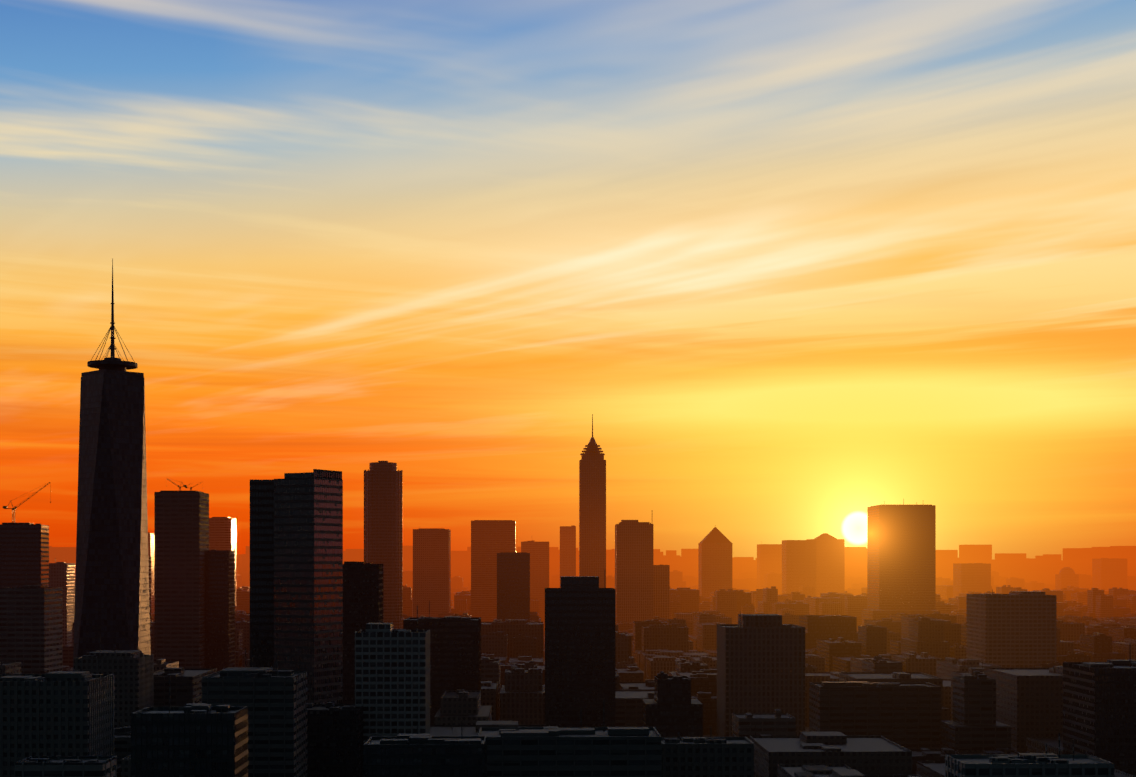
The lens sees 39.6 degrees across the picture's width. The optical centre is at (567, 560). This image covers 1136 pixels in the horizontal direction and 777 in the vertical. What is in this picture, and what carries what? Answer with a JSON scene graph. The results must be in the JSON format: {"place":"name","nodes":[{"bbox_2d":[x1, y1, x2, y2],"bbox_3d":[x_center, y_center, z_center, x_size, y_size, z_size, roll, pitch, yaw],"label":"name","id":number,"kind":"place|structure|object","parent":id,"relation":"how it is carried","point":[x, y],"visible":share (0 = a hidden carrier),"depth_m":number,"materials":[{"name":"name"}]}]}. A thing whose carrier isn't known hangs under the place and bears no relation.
{"place":"outdoors","nodes":[
{"label":"outdoors","id":0,"kind":"place"},
{"bbox_2d":[0,523,48,587],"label":"tower","id":1,"kind":"structure","parent":0,"point":[24,548],"depth_m":1285.19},
{"bbox_2d":[3,482,50,522],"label":"crane","id":2,"kind":"object","parent":1,"relation":"on","point":[13,509],"visible":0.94,"depth_m":1303.62,"materials":[{"name":"orange paint"}]},
{"bbox_2d":[0,573,61,673],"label":"building","id":3,"kind":"structure","parent":0,"point":[31,628],"depth_m":1133.85,"materials":[{"name":"concrete"}]},
{"bbox_2d":[49,562,74,645],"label":"tower","id":4,"kind":"structure","parent":0,"point":[62,574],"depth_m":1679.32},
{"bbox_2d":[148,533,154,615],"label":"tower","id":5,"kind":"structure","parent":0,"point":[151,542],"depth_m":2589.91,"materials":[{"name":"glass"}]},
{"bbox_2d":[155,491,207,667],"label":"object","id":6,"kind":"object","parent":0,"point":[181,569],"visible":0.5,"depth_m":1363.30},
{"bbox_2d":[131,675,247,776],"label":"dark block","id":7,"kind":"structure","parent":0,"point":[194,710],"depth_m":507.52,"materials":[{"name":"grey"}]},
{"bbox_2d":[131,707,247,776],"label":"building facade","id":8,"kind":"structure","parent":7,"relation":"attached to","point":[240,736],"depth_m":507.37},
{"bbox_2d":[204,550,234,670],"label":"facade","id":9,"kind":"structure","parent":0,"point":[216,607],"depth_m":1383.81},
{"bbox_2d":[201,672,306,776],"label":"building facade","id":10,"kind":"structure","parent":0,"point":[254,721],"depth_m":687.05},
{"bbox_2d":[250,480,273,666],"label":"skyscraper","id":11,"kind":"structure","parent":0,"point":[263,583],"depth_m":836.79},
{"bbox_2d":[355,630,429,743],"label":"building facade","id":12,"kind":"structure","parent":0,"point":[405,690],"depth_m":768.03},
{"bbox_2d":[404,601,479,722],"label":"block","id":13,"kind":"structure","parent":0,"point":[432,621],"depth_m":1038.39,"materials":[{"name":"brown"}]},
{"bbox_2d":[403,617,480,724],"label":"facade","id":14,"kind":"structure","parent":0,"point":[456,669],"depth_m":1038.22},
{"bbox_2d":[497,552,529,621],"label":"tower","id":15,"kind":"structure","parent":0,"point":[513,585],"depth_m":1888.97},
{"bbox_2d":[0,0,1135,559],"label":"sky","id":16,"kind":"structure","parent":0,"point":[798,268],"materials":[{"name":"orange"}]},
{"bbox_2d":[546,576,614,726],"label":"block","id":17,"kind":"structure","parent":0,"point":[581,583],"depth_m":940.21,"materials":[{"name":"grey"}]},
{"bbox_2d":[545,588,614,726],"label":"building facade","id":18,"kind":"structure","parent":17,"relation":"attached to","point":[574,657],"depth_m":939.95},
{"bbox_2d":[544,628,808,736],"bbox_3d":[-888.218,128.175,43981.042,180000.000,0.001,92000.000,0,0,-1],"label":"ground","id":19,"kind":"structure","parent":0,"point":[806,729],"depth_m":1203.01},
{"bbox_2d":[0,661,110,774],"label":"building","id":20,"kind":"structure","parent":19,"relation":"on","point":[70,676],"depth_m":625.73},
{"bbox_2d":[0,674,114,776],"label":"building facade","id":21,"kind":"structure","parent":20,"relation":"on","point":[94,715],"depth_m":625.39,"materials":[{"name":"grey"}]},
{"bbox_2d":[15,756,114,776],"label":"building","id":22,"kind":"structure","parent":19,"relation":"on","point":[67,760],"depth_m":546.67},
{"bbox_2d":[15,756,116,776],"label":"facade","id":23,"kind":"structure","parent":22,"relation":"on","point":[43,768],"depth_m":546.35,"materials":[{"name":"grey"}]},
{"bbox_2d":[74,634,147,727],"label":"building","id":24,"kind":"structure","parent":19,"relation":"on","point":[115,654],"depth_m":885.03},
{"bbox_2d":[74,654,153,727],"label":"facade","id":25,"kind":"structure","parent":24,"relation":"on","point":[145,681],"depth_m":884.66,"materials":[{"name":"grey"}]},
{"bbox_2d":[73,357,150,670],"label":"landmark tower","id":26,"kind":"structure","parent":19,"relation":"on","point":[112,605],"depth_m":1037.45,"materials":[{"name":"black glass"}]},
{"bbox_2d":[91,258,133,360],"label":"spire","id":27,"kind":"structure","parent":26,"relation":"on","point":[112,346],"depth_m":1054.31,"materials":[{"name":"black metal"}]},
{"bbox_2d":[148,556,150,646],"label":"tower","id":28,"kind":"structure","parent":19,"relation":"on","point":[149,558],"depth_m":1496.79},
{"bbox_2d":[154,492,208,667],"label":"skyscraper","id":29,"kind":"structure","parent":19,"relation":"on","point":[170,576],"depth_m":1363.12,"materials":[{"name":"black glass"}]},
{"bbox_2d":[167,479,186,490],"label":"tower crane","id":30,"kind":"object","parent":29,"relation":"on","point":[178,485],"depth_m":1381.99,"materials":[{"name":"orange paint"}]},
{"bbox_2d":[204,550,233,671],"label":"tower","id":31,"kind":"structure","parent":19,"relation":"on","point":[219,609],"depth_m":1383.95,"materials":[{"name":"brown"}]},
{"bbox_2d":[209,517,235,610],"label":"tower","id":32,"kind":"structure","parent":19,"relation":"on","point":[222,533],"depth_m":2379.75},
{"bbox_2d":[202,648,306,776],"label":"office building","id":33,"kind":"structure","parent":19,"relation":"on","point":[247,673],"depth_m":687.28,"materials":[{"name":"grey"}]},
{"bbox_2d":[250,479,273,669],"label":"building facade","id":34,"kind":"structure","parent":19,"relation":"on","point":[258,572],"depth_m":836.63,"materials":[{"name":"black glass"}]},
{"bbox_2d":[274,469,342,703],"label":"dark slab","id":35,"kind":"structure","parent":19,"relation":"on","point":[308,572],"depth_m":814.67,"materials":[{"name":"black glass"}]},
{"bbox_2d":[307,682,361,776],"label":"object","id":36,"kind":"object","parent":19,"relation":"on","point":[312,708],"visible":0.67,"depth_m":747.77,"materials":[{"name":"black"}]},
{"bbox_2d":[307,706,362,776],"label":"facade","id":37,"kind":"structure","parent":36,"relation":"on","point":[339,741],"depth_m":747.58,"materials":[{"name":"grey"}]},
{"bbox_2d":[343,561,378,700],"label":"dark block","id":38,"kind":"structure","parent":19,"relation":"on","point":[350,563],"depth_m":987.38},
{"bbox_2d":[343,564,382,703],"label":"building facade","id":39,"kind":"structure","parent":38,"relation":"attached to","point":[380,591],"depth_m":987.24,"materials":[{"name":"brown"}]},
{"bbox_2d":[364,461,402,628],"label":"round tower","id":40,"kind":"structure","parent":19,"relation":"on","point":[383,512],"depth_m":1890.87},
{"bbox_2d":[355,605,429,740],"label":"building","id":41,"kind":"structure","parent":19,"relation":"on","point":[379,628],"depth_m":768.25,"materials":[{"name":"grey"}]},
{"bbox_2d":[363,721,485,775],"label":"building","id":42,"kind":"structure","parent":19,"relation":"on","point":[414,740],"depth_m":549.13,"materials":[{"name":"grey"}]},
{"bbox_2d":[363,736,486,776],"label":"building facade","id":43,"kind":"structure","parent":42,"relation":"attached to","point":[454,756],"depth_m":548.83,"materials":[{"name":"grey concrete"}]},
{"bbox_2d":[413,528,450,616],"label":"hazy tower","id":44,"kind":"structure","parent":19,"relation":"on","point":[432,565],"depth_m":2436.05,"materials":[{"name":"brown"}]},
{"bbox_2d":[471,520,515,621],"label":"hazy tower","id":45,"kind":"structure","parent":19,"relation":"on","point":[490,539],"depth_m":2587.59,"materials":[{"name":"brown"}]},
{"bbox_2d":[521,540,548,627],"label":"hazy tower","id":46,"kind":"structure","parent":19,"relation":"on","point":[539,566],"depth_m":2989.42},
{"bbox_2d":[0,545,1135,776],"bbox_3d":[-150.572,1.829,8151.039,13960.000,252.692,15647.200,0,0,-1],"label":"buildings","id":47,"kind":"structure","parent":19,"relation":"on","point":[822,755],"depth_m":1560.94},
{"bbox_2d":[560,525,575,575],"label":"hazy tower","id":48,"kind":"structure","parent":19,"relation":"on","point":[567,550],"depth_m":3240.68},
{"bbox_2d":[478,700,660,775],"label":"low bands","id":49,"kind":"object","parent":19,"relation":"on","point":[547,735],"visible":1,"depth_m":590.27,"materials":[{"name":"grey"}]},
{"bbox_2d":[477,727,661,776],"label":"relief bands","id":50,"kind":"object","parent":49,"relation":"attached to","point":[574,757],"visible":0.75,"depth_m":589.76,"materials":[{"name":"grey concrete"}]},
{"bbox_2d":[49,546,1135,776],"bbox_3d":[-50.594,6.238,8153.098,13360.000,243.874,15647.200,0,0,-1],"label":"buildings","id":51,"kind":"structure","parent":19,"relation":"on","point":[973,724],"depth_m":940.36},
{"bbox_2d":[49,547,1135,776],"bbox_3d":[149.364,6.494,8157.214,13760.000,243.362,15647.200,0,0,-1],"label":"buildings","id":52,"kind":"structure","parent":19,"relation":"on","point":[683,703],"depth_m":1567.04,"materials":[{"name":"brown concrete"}]},
{"bbox_2d":[579,414,605,587],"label":"skyscraper","id":53,"kind":"structure","parent":19,"relation":"on","point":[592,511],"depth_m":2441.41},
{"bbox_2d":[62,547,1130,776],"bbox_3d":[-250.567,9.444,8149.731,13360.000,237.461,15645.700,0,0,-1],"label":"buildings","id":54,"kind":"structure","parent":19,"relation":"on","point":[1029,702],"depth_m":1495.51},
{"bbox_2d":[62,547,1135,754],"bbox_3d":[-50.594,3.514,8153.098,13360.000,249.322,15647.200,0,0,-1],"label":"buildings","id":55,"kind":"structure","parent":19,"relation":"on","point":[522,691],"depth_m":1648.29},
{"bbox_2d":[615,520,652,624],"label":"skyscraper","id":56,"kind":"structure","parent":19,"relation":"on","point":[633,570],"depth_m":2292.39,"materials":[{"name":"brown"}]},
{"bbox_2d":[653,565,669,618],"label":"skyscraper","id":57,"kind":"structure","parent":56,"relation":"attached to","point":[661,591],"depth_m":2353.34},
{"bbox_2d":[661,727,753,776],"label":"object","id":58,"kind":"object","parent":19,"relation":"on","point":[704,740],"visible":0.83,"depth_m":631.42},
{"bbox_2d":[661,737,753,776],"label":"office building","id":59,"kind":"structure","parent":58,"relation":"on","point":[708,764],"depth_m":630.87,"materials":[{"name":"grey"}]},
{"bbox_2d":[698,527,731,597],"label":"skyscraper","id":60,"kind":"structure","parent":19,"relation":"on","point":[714,559],"depth_m":3297.31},
{"bbox_2d":[719,614,804,735],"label":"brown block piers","id":61,"kind":"structure","parent":19,"relation":"on","point":[754,621],"depth_m":1042.75,"materials":[{"name":"grey"}]},
{"bbox_2d":[717,624,804,736],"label":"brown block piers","id":62,"kind":"structure","parent":61,"relation":"attached to","point":[721,681],"depth_m":1042.41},
{"bbox_2d":[782,540,815,594],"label":"building","id":63,"kind":"structure","parent":19,"relation":"on","point":[798,563],"depth_m":3601.63,"materials":[{"name":"orange"}]},
{"bbox_2d":[807,533,844,596],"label":"building","id":64,"kind":"structure","parent":19,"relation":"on","point":[830,563],"depth_m":3703.33,"materials":[{"name":"orange"}]},
{"bbox_2d":[809,674,940,746],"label":"building","id":65,"kind":"structure","parent":19,"relation":"on","point":[871,686],"depth_m":944.16,"materials":[{"name":"grey"}]},
{"bbox_2d":[809,683,940,748],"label":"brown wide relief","id":66,"kind":"object","parent":65,"relation":"attached to","point":[880,711],"visible":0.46,"depth_m":943.84},
{"bbox_2d":[867,499,935,609],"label":"high-rise building","id":67,"kind":"structure","parent":19,"relation":"on","point":[901,557],"depth_m":2350.74,"materials":[{"name":"brown glass"}]},
{"bbox_2d":[862,609,939,625],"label":"tower base","id":68,"kind":"object","parent":67,"relation":"attached to","point":[871,614],"visible":0.29,"depth_m":2300.90,"materials":[{"name":"concrete"}]},
{"bbox_2d":[953,563,990,597],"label":"building","id":69,"kind":"structure","parent":19,"relation":"on","point":[973,577],"depth_m":3509.53,"materials":[{"name":"orange"}]},
{"bbox_2d":[970,589,1054,666],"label":"office building","id":70,"kind":"structure","parent":19,"relation":"on","point":[1025,593],"depth_m":1398.38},
{"bbox_2d":[966,594,1056,667],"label":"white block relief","id":71,"kind":"object","parent":70,"relation":"on","point":[974,625],"visible":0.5,"depth_m":1398.18,"materials":[{"name":"grey"}]},
{"bbox_2d":[945,733,1113,776],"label":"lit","id":72,"kind":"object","parent":19,"relation":"on","point":[1024,760],"visible":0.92,"depth_m":519.68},
{"bbox_2d":[945,756,1114,776],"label":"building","id":73,"kind":"structure","parent":72,"relation":"attached to","point":[990,768],"depth_m":513.02,"materials":[{"name":"grey"}]},
{"bbox_2d":[1063,643,1135,773],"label":"office building","id":74,"kind":"structure","parent":19,"relation":"on","point":[1124,666],"depth_m":795.68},
{"bbox_2d":[1063,663,1135,775],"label":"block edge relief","id":75,"kind":"object","parent":74,"relation":"attached to","point":[1071,701],"visible":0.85,"depth_m":795.54,"materials":[{"name":"grey"}]},
{"bbox_2d":[1092,558,1126,590],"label":"building","id":76,"kind":"structure","parent":19,"relation":"on","point":[1107,574],"depth_m":3918.85,"materials":[{"name":"orange"}]},
{"bbox_2d":[757,544,781,588],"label":"tower","id":77,"kind":"structure","parent":0,"point":[769,558],"depth_m":4302.27,"materials":[{"name":"orange"}]},
{"bbox_2d":[1055,567,1078,589],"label":"domed building","id":78,"kind":"structure","parent":0,"point":[1065,577],"depth_m":3816.10,"materials":[{"name":"orange"}]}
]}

